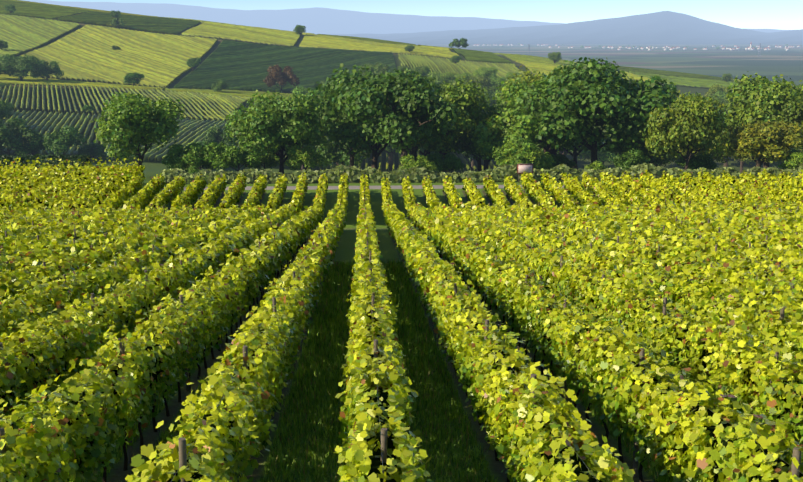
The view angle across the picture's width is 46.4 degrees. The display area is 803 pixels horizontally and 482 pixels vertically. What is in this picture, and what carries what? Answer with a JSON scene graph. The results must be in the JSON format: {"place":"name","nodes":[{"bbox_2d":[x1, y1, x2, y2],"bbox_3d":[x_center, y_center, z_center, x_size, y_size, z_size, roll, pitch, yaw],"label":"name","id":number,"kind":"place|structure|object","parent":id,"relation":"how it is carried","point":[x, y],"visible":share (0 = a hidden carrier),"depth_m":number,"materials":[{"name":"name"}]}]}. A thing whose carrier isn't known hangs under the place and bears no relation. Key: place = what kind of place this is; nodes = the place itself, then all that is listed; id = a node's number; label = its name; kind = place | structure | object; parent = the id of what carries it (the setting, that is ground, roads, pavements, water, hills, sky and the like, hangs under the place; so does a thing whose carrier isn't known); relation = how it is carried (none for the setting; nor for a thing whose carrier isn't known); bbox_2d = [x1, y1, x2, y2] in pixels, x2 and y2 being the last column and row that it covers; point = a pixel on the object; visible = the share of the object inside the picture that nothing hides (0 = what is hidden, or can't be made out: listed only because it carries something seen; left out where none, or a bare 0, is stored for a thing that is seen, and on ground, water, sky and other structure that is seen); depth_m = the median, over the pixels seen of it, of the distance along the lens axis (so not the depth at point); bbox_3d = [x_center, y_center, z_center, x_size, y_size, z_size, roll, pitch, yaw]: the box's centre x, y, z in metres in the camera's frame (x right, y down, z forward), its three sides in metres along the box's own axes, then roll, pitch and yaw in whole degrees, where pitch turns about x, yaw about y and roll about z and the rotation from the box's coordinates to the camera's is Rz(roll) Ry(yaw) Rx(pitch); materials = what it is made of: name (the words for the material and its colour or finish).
{"place":"outdoors","nodes":[
{"label":"outdoors","id":0,"kind":"place"},
{"bbox_2d":[160,185,586,190],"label":"farm road","id":1,"kind":"structure","parent":0,"point":[371,187],"depth_m":96.57,"materials":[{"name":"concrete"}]},
{"bbox_2d":[0,17,802,481],"bbox_3d":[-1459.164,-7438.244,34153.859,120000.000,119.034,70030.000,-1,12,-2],"label":"ground","id":2,"kind":"structure","parent":0,"point":[768,65],"depth_m":99.99,"materials":[{"name":"plant"}]},
{"bbox_2d":[0,40,7,49],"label":"tree","id":3,"kind":"object","parent":2,"relation":"on","point":[3,45],"visible":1,"depth_m":533.18,"materials":[{"name":"green plant"}]},
{"bbox_2d":[0,99,12,121],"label":"tree","id":4,"kind":"object","parent":2,"relation":"on","point":[4,112],"visible":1,"depth_m":291.71,"materials":[{"name":"green plant"}]},
{"bbox_2d":[0,59,15,76],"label":"tree","id":5,"kind":"object","parent":2,"relation":"on","point":[6,73],"visible":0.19,"depth_m":442.28,"materials":[{"name":"green plant"}]},
{"bbox_2d":[4,4,15,12],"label":"tree","id":6,"kind":"object","parent":2,"relation":"on","point":[10,8],"visible":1,"depth_m":658.23,"materials":[{"name":"green plant"}]},
{"bbox_2d":[0,53,43,80],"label":"tree","id":7,"kind":"object","parent":2,"relation":"on","point":[21,66],"visible":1,"depth_m":439.27,"materials":[{"name":"green plant"}]},
{"bbox_2d":[0,118,44,154],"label":"tree","id":8,"kind":"object","parent":2,"relation":"on","point":[12,133],"visible":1,"depth_m":248.40,"materials":[{"name":"green plant"}]},
{"bbox_2d":[15,139,46,154],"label":"bush","id":9,"kind":"object","parent":2,"relation":"on","point":[32,147],"visible":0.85,"depth_m":247.63,"materials":[{"name":"green plant"}]},
{"bbox_2d":[0,154,90,167],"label":"hedge","id":10,"kind":"object","parent":2,"relation":"on","point":[56,162],"visible":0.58,"depth_m":114.09,"materials":[{"name":"green plant"}]},
{"bbox_2d":[29,60,63,79],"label":"tree","id":11,"kind":"object","parent":2,"relation":"on","point":[53,68],"visible":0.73,"depth_m":456.29,"materials":[{"name":"green plant"}]},
{"bbox_2d":[42,125,88,154],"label":"tree","id":12,"kind":"object","parent":2,"relation":"on","point":[63,140],"visible":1,"depth_m":246.72,"materials":[{"name":"green plant"}]},
{"bbox_2d":[0,156,145,210],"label":"grapevines","id":13,"kind":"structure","parent":2,"relation":"on","point":[80,194],"depth_m":87.89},
{"bbox_2d":[82,105,94,112],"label":"bush","id":14,"kind":"object","parent":2,"relation":"on","point":[89,108],"visible":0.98,"depth_m":347.36,"materials":[{"name":"green plant"}]},
{"bbox_2d":[77,142,106,159],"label":"bush","id":15,"kind":"object","parent":2,"relation":"on","point":[93,149],"visible":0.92,"depth_m":252.72,"materials":[{"name":"green plant"}]},
{"bbox_2d":[109,10,120,17],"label":"tree","id":16,"kind":"object","parent":2,"relation":"on","point":[116,14],"visible":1,"depth_m":709.05,"materials":[{"name":"green plant"}]},
{"bbox_2d":[110,18,124,27],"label":"tree","id":17,"kind":"object","parent":2,"relation":"on","point":[116,21],"visible":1,"depth_m":657.21,"materials":[{"name":"green plant"}]},
{"bbox_2d":[123,72,144,85],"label":"tree","id":18,"kind":"object","parent":2,"relation":"on","point":[135,78],"visible":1,"depth_m":454.14,"materials":[{"name":"green plant"}]},
{"bbox_2d":[90,89,184,176],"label":"tree","id":19,"kind":"object","parent":2,"relation":"on","point":[133,119],"visible":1,"depth_m":106.91,"materials":[{"name":"green plant"}]},
{"bbox_2d":[173,159,202,174],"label":"bush","id":20,"kind":"object","parent":2,"relation":"on","point":[192,168],"visible":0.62,"depth_m":107.51,"materials":[{"name":"green plant"}]},
{"bbox_2d":[161,142,215,169],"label":"bush","id":21,"kind":"object","parent":2,"relation":"on","point":[179,152],"visible":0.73,"depth_m":108.54,"materials":[{"name":"green plant"}]},
{"bbox_2d":[186,57,200,70],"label":"tree","id":22,"kind":"object","parent":2,"relation":"on","point":[192,62],"visible":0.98,"depth_m":542.99,"materials":[{"name":"green plant"}]},
{"bbox_2d":[175,141,229,172],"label":"bush","id":23,"kind":"object","parent":2,"relation":"on","point":[216,148],"visible":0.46,"depth_m":108.45,"materials":[{"name":"green plant"}]},
{"bbox_2d":[202,126,234,147],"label":"tree","id":24,"kind":"object","parent":2,"relation":"on","point":[214,134],"visible":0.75,"depth_m":264.05,"materials":[{"name":"green plant"}]},
{"bbox_2d":[211,80,229,91],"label":"tree","id":25,"kind":"object","parent":2,"relation":"on","point":[220,85],"visible":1,"depth_m":451.04,"materials":[{"name":"green plant"}]},
{"bbox_2d":[211,143,261,170],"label":"bush","id":26,"kind":"object","parent":2,"relation":"on","point":[244,155],"visible":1,"depth_m":107.23,"materials":[{"name":"green plant"}]},
{"bbox_2d":[246,153,285,170],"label":"bush","id":27,"kind":"object","parent":2,"relation":"on","point":[270,162],"visible":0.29,"depth_m":118.08,"materials":[{"name":"green plant"}]},
{"bbox_2d":[222,89,328,173],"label":"tree","id":28,"kind":"object","parent":2,"relation":"on","point":[268,126],"visible":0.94,"depth_m":111.85,"materials":[{"name":"green plant"}]},
{"bbox_2d":[263,64,299,92],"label":"tree","id":29,"kind":"object","parent":2,"relation":"on","point":[278,76],"visible":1,"depth_m":478.87,"materials":[{"name":"red plant"}]},
{"bbox_2d":[293,24,305,33],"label":"tree","id":30,"kind":"object","parent":2,"relation":"on","point":[298,29],"visible":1,"depth_m":738.22,"materials":[{"name":"green plant"}]},
{"bbox_2d":[292,86,316,96],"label":"tree","id":31,"kind":"object","parent":2,"relation":"on","point":[299,90],"visible":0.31,"depth_m":372.65,"materials":[{"name":"green plant"}]},
{"bbox_2d":[284,144,328,170],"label":"bush","id":32,"kind":"object","parent":2,"relation":"on","point":[297,156],"visible":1,"depth_m":111.79,"materials":[{"name":"green plant"}]},
{"bbox_2d":[315,140,363,167],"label":"bush","id":33,"kind":"object","parent":2,"relation":"on","point":[330,153],"visible":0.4,"depth_m":154.08,"materials":[{"name":"green plant"}]},
{"bbox_2d":[309,90,391,166],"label":"tree","id":34,"kind":"object","parent":2,"relation":"on","point":[352,156],"visible":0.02,"depth_m":134.79,"materials":[{"name":"green plant"}]},
{"bbox_2d":[297,63,435,172],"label":"tree","id":35,"kind":"object","parent":2,"relation":"on","point":[339,125],"visible":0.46,"depth_m":122.98,"materials":[{"name":"green plant"}]},
{"bbox_2d":[357,63,384,75],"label":"tree","id":36,"kind":"object","parent":2,"relation":"on","point":[372,66],"visible":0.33,"depth_m":494.50,"materials":[{"name":"green plant"}]},
{"bbox_2d":[374,65,388,76],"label":"tree","id":37,"kind":"object","parent":2,"relation":"on","point":[382,70],"visible":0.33,"depth_m":465.90,"materials":[{"name":"green plant"}]},
{"bbox_2d":[364,141,399,169],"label":"tree","id":38,"kind":"object","parent":2,"relation":"on","point":[389,151],"visible":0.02,"depth_m":264.27,"materials":[{"name":"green plant"}]},
{"bbox_2d":[0,0,800,172],"bbox_3d":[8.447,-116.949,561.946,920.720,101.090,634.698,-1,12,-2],"label":"fields","id":39,"kind":"structure","parent":2,"relation":"on","point":[87,52],"depth_m":587.56,"materials":[{"name":"plant"}]},
{"bbox_2d":[0,200,802,481],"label":"grapevine rows","id":40,"kind":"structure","parent":2,"relation":"on","point":[54,244],"depth_m":40.14,"materials":[{"name":"plant"}]},
{"bbox_2d":[342,73,460,168],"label":"tree","id":41,"kind":"object","parent":2,"relation":"on","point":[410,113],"visible":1,"depth_m":108.78,"materials":[{"name":"green plant"}]},
{"bbox_2d":[0,201,802,481],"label":"vine trellis","id":42,"kind":"object","parent":2,"relation":"on","point":[183,454],"visible":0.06,"depth_m":18.47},
{"bbox_2d":[0,249,802,481],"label":"vine leaves","id":43,"kind":"object","parent":42,"relation":"on","point":[213,303],"visible":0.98,"depth_m":14.98,"materials":[{"name":"plant"}]},
{"bbox_2d":[398,66,410,70],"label":"tree","id":44,"kind":"object","parent":2,"relation":"on","point":[401,67],"visible":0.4,"depth_m":549.57,"materials":[{"name":"green plant"}]},
{"bbox_2d":[9,258,802,481],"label":"lane grass","id":45,"kind":"structure","parent":2,"relation":"on","point":[333,304],"depth_m":19.29,"materials":[{"name":"plant"}]},
{"bbox_2d":[404,45,414,51],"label":"tree","id":46,"kind":"object","parent":2,"relation":"on","point":[409,48],"visible":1,"depth_m":673.79,"materials":[{"name":"green plant"}]},
{"bbox_2d":[396,138,434,160],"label":"tree","id":47,"kind":"object","parent":2,"relation":"on","point":[414,148],"visible":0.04,"depth_m":136.03,"materials":[{"name":"green plant"}]},
{"bbox_2d":[399,154,437,173],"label":"bush","id":48,"kind":"object","parent":2,"relation":"on","point":[407,162],"visible":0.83,"depth_m":107.49,"materials":[{"name":"green plant"}]},
{"bbox_2d":[410,66,431,77],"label":"tree","id":49,"kind":"object","parent":2,"relation":"on","point":[423,69],"visible":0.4,"depth_m":511.13,"materials":[{"name":"green plant"}]},
{"bbox_2d":[395,144,454,155],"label":"bush","id":50,"kind":"object","parent":2,"relation":"on","point":[425,153],"depth_m":149.45,"materials":[{"name":"green plant"}]},
{"bbox_2d":[424,70,455,83],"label":"tree","id":51,"kind":"object","parent":2,"relation":"on","point":[446,77],"visible":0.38,"depth_m":482.47,"materials":[{"name":"green plant"}]},
{"bbox_2d":[426,152,465,171],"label":"bush","id":52,"kind":"object","parent":2,"relation":"on","point":[436,158],"visible":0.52,"depth_m":114.52,"materials":[{"name":"green plant"}]},
{"bbox_2d":[436,156,462,172],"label":"bush","id":53,"kind":"object","parent":2,"relation":"on","point":[452,163],"visible":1,"depth_m":110.84,"materials":[{"name":"green plant"}]},
{"bbox_2d":[99,168,802,216],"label":"grapevine rows","id":54,"kind":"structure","parent":2,"relation":"on","point":[660,187],"depth_m":86.27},
{"bbox_2d":[102,170,801,211],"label":"vine trellis","id":55,"kind":"object","parent":2,"relation":"on","point":[446,196],"visible":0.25,"depth_m":89.68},
{"bbox_2d":[417,75,494,172],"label":"tree","id":56,"kind":"object","parent":2,"relation":"on","point":[460,96],"visible":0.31,"depth_m":125.06,"materials":[{"name":"green plant"}]},
{"bbox_2d":[450,55,461,63],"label":"tree","id":57,"kind":"object","parent":2,"relation":"on","point":[453,59],"visible":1,"depth_m":629.26,"materials":[{"name":"green plant"}]},
{"bbox_2d":[449,38,468,47],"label":"tree","id":58,"kind":"object","parent":2,"relation":"on","point":[460,42],"visible":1,"depth_m":776.98,"materials":[{"name":"green plant"}]},
{"bbox_2d":[453,71,472,82],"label":"tree","id":59,"kind":"object","parent":2,"relation":"on","point":[466,74],"visible":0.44,"depth_m":511.65,"materials":[{"name":"green plant"}]},
{"bbox_2d":[462,152,475,170],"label":"tree","id":60,"kind":"object","parent":2,"relation":"on","point":[472,159],"depth_m":263.46,"materials":[{"name":"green plant"}]},
{"bbox_2d":[439,100,505,170],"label":"tree","id":61,"kind":"object","parent":2,"relation":"on","point":[467,147],"visible":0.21,"depth_m":134.03,"materials":[{"name":"green plant"}]},
{"bbox_2d":[459,75,493,91],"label":"tree","id":62,"kind":"object","parent":2,"relation":"on","point":[484,81],"visible":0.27,"depth_m":470.61,"materials":[{"name":"green plant"}]},
{"bbox_2d":[157,163,802,183],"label":"hedge","id":63,"kind":"object","parent":2,"relation":"on","point":[499,173],"visible":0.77,"depth_m":101.17,"materials":[{"name":"green plant"}]},
{"bbox_2d":[463,104,502,169],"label":"tree","id":64,"kind":"object","parent":2,"relation":"on","point":[486,163],"depth_m":148.53,"materials":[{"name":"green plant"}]},
{"bbox_2d":[471,66,498,77],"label":"tree","id":65,"kind":"object","parent":2,"relation":"on","point":[488,72],"visible":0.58,"depth_m":544.46,"materials":[{"name":"green plant"}]},
{"bbox_2d":[480,86,495,93],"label":"tree","id":66,"kind":"object","parent":2,"relation":"on","point":[490,91],"visible":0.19,"depth_m":435.50,"materials":[{"name":"green plant"}]},
{"bbox_2d":[483,91,501,107],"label":"tree","id":67,"kind":"object","parent":2,"relation":"on","point":[491,95],"visible":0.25,"depth_m":380.70,"materials":[{"name":"green plant"}]},
{"bbox_2d":[488,76,505,90],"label":"tree","id":68,"kind":"object","parent":2,"relation":"on","point":[495,81],"visible":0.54,"depth_m":487.49,"materials":[{"name":"green plant"}]},
{"bbox_2d":[470,108,540,159],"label":"tree","id":69,"kind":"object","parent":2,"relation":"on","point":[503,129],"visible":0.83,"depth_m":115.14,"materials":[{"name":"green plant"}]},
{"bbox_2d":[505,72,522,79],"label":"tree","id":70,"kind":"object","parent":2,"relation":"on","point":[508,74],"visible":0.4,"depth_m":530.56,"materials":[{"name":"green plant"}]},
{"bbox_2d":[492,137,539,173],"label":"bush","id":71,"kind":"object","parent":2,"relation":"on","point":[528,146],"visible":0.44,"depth_m":107.07,"materials":[{"name":"green plant"}]},
{"bbox_2d":[517,163,533,182],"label":"info sign","id":72,"kind":"object","parent":2,"relation":"on","point":[526,168],"visible":0.83,"depth_m":99.99,"materials":[{"name":"white wood"}]},
{"bbox_2d":[497,141,554,169],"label":"bush","id":73,"kind":"object","parent":2,"relation":"on","point":[540,159],"visible":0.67,"depth_m":106.80,"materials":[{"name":"green plant"}]},
{"bbox_2d":[496,74,589,154],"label":"tree","id":74,"kind":"object","parent":2,"relation":"on","point":[508,95],"visible":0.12,"depth_m":125.39,"materials":[{"name":"green plant"}]},
{"bbox_2d":[535,164,553,174],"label":"bush","id":75,"kind":"object","parent":2,"relation":"on","point":[548,167],"visible":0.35,"depth_m":108.78,"materials":[{"name":"green plant"}]},
{"bbox_2d":[499,66,606,155],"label":"tree","id":76,"kind":"object","parent":2,"relation":"on","point":[538,76],"visible":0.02,"depth_m":139.09,"materials":[{"name":"green plant"}]},
{"bbox_2d":[547,52,561,62],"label":"tree","id":77,"kind":"object","parent":2,"relation":"on","point":[555,57],"visible":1,"depth_m":726.63,"materials":[{"name":"green plant"}]},
{"bbox_2d":[549,153,575,172],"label":"bush","id":78,"kind":"object","parent":2,"relation":"on","point":[561,159],"visible":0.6,"depth_m":119.90,"materials":[{"name":"green plant"}]},
{"bbox_2d":[538,135,603,169],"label":"tree","id":79,"kind":"object","parent":2,"relation":"on","point":[574,154],"visible":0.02,"depth_m":149.93,"materials":[{"name":"green plant"}]},
{"bbox_2d":[559,139,604,160],"bbox_3d":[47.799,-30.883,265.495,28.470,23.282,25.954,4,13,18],"label":"bush","id":80,"kind":"object","parent":2,"relation":"on","point":[579,155],"depth_m":262.70,"materials":[{"name":"green plant"}]},
{"bbox_2d":[512,57,678,163],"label":"tree","id":81,"kind":"object","parent":2,"relation":"on","point":[594,95],"visible":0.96,"depth_m":113.57,"materials":[{"name":"green plant"}]},
{"bbox_2d":[584,160,607,169],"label":"bush","id":82,"kind":"object","parent":2,"relation":"on","point":[596,165],"visible":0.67,"depth_m":105.25,"materials":[{"name":"green plant"}]},
{"bbox_2d":[584,137,618,164],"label":"bush","id":83,"kind":"object","parent":2,"relation":"on","point":[608,156],"visible":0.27,"depth_m":262.17,"materials":[{"name":"green plant"}]},
{"bbox_2d":[461,42,799,50],"bbox_3d":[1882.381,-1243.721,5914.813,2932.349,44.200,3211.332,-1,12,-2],"label":"village houses","id":84,"kind":"structure","parent":2,"relation":"on","point":[723,48],"depth_m":5481.97,"materials":[{"name":"paint"}]},
{"bbox_2d":[613,148,649,169],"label":"bush","id":85,"kind":"object","parent":2,"relation":"on","point":[634,157],"visible":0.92,"depth_m":106.82,"materials":[{"name":"green plant"}]},
{"bbox_2d":[605,135,657,158],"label":"tree","id":86,"kind":"object","parent":2,"relation":"on","point":[645,152],"visible":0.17,"depth_m":124.86,"materials":[{"name":"green plant"}]},
{"bbox_2d":[641,148,669,167],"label":"bush","id":87,"kind":"object","parent":2,"relation":"on","point":[656,160],"visible":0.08,"depth_m":131.56,"materials":[{"name":"green plant"}]},
{"bbox_2d":[642,152,677,167],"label":"bush","id":88,"kind":"object","parent":2,"relation":"on","point":[672,160],"visible":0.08,"depth_m":147.30,"materials":[{"name":"green plant"}]},
{"bbox_2d":[639,90,733,169],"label":"tree","id":89,"kind":"object","parent":2,"relation":"on","point":[694,117],"visible":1,"depth_m":108.19,"materials":[{"name":"green plant"}]},
{"bbox_2d":[675,155,697,169],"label":"bush","id":90,"kind":"object","parent":2,"relation":"on","point":[682,159],"visible":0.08,"depth_m":117.69,"materials":[{"name":"green plant"}]},
{"bbox_2d":[682,152,717,169],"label":"bush","id":91,"kind":"object","parent":2,"relation":"on","point":[704,161],"visible":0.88,"depth_m":113.09,"materials":[{"name":"green plant"}]},
{"bbox_2d":[667,117,735,162],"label":"tree","id":92,"kind":"object","parent":2,"relation":"on","point":[722,154],"visible":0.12,"depth_m":135.43,"materials":[{"name":"green plant"}]},
{"bbox_2d":[700,96,722,103],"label":"tree","id":93,"kind":"object","parent":2,"relation":"on","point":[718,99],"visible":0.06,"depth_m":392.16,"materials":[{"name":"green plant"}]},
{"bbox_2d":[704,84,731,97],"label":"tree","id":94,"kind":"object","parent":2,"relation":"on","point":[713,89],"visible":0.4,"depth_m":509.70,"materials":[{"name":"green plant"}]},
{"bbox_2d":[713,96,730,105],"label":"tree","id":95,"kind":"object","parent":2,"relation":"on","point":[723,99],"visible":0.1,"depth_m":474.64,"materials":[{"name":"green plant"}]},
{"bbox_2d":[713,90,732,114],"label":"tree","id":96,"kind":"object","parent":2,"relation":"on","point":[720,93],"visible":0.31,"depth_m":487.19,"materials":[{"name":"green plant"}]},
{"bbox_2d":[721,73,733,81],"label":"tree","id":97,"kind":"object","parent":2,"relation":"on","point":[726,77],"visible":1,"depth_m":691.51,"materials":[{"name":"green plant"}]},
{"bbox_2d":[728,153,756,172],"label":"tree","id":98,"kind":"object","parent":2,"relation":"on","point":[747,160],"depth_m":283.53,"materials":[{"name":"green plant"}]},
{"bbox_2d":[721,71,802,167],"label":"tree","id":99,"kind":"object","parent":2,"relation":"on","point":[759,99],"visible":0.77,"depth_m":127.71,"materials":[{"name":"green plant"}]},
{"bbox_2d":[727,120,802,166],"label":"tree","id":100,"kind":"object","parent":2,"relation":"on","point":[769,140],"visible":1,"depth_m":106.73,"materials":[{"name":"green plant"}]},
{"bbox_2d":[769,158,784,168],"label":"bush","id":101,"kind":"object","parent":2,"relation":"on","point":[775,163],"visible":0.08,"depth_m":290.96,"materials":[{"name":"green plant"}]},
{"bbox_2d":[778,151,798,169],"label":"bush","id":102,"kind":"object","parent":2,"relation":"on","point":[781,165],"visible":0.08,"depth_m":107.69,"materials":[{"name":"green plant"}]},
{"bbox_2d":[777,95,802,149],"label":"tree","id":103,"kind":"object","parent":2,"relation":"on","point":[794,111],"visible":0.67,"depth_m":120.14,"materials":[{"name":"green plant"}]},
{"bbox_2d":[777,147,802,162],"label":"bush","id":104,"kind":"object","parent":2,"relation":"on","point":[797,150],"visible":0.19,"depth_m":114.44,"materials":[{"name":"green plant"}]},
{"bbox_2d":[784,152,802,169],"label":"bush","id":105,"kind":"object","parent":2,"relation":"on","point":[796,158],"visible":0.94,"depth_m":104.30,"materials":[{"name":"green plant"}]},
{"bbox_2d":[22,0,791,33],"bbox_3d":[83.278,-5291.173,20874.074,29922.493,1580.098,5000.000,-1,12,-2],"label":"mountain range","id":106,"kind":"structure","parent":0,"point":[316,20],"depth_m":22251.15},
{"bbox_2d":[50,0,802,29],"label":"sky","id":107,"kind":"structure","parent":0,"point":[743,14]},
{"bbox_2d":[327,11,802,43],"bbox_3d":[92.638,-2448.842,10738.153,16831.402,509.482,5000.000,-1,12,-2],"label":"mountain range","id":108,"kind":"structure","parent":0,"point":[666,27],"depth_m":11029.65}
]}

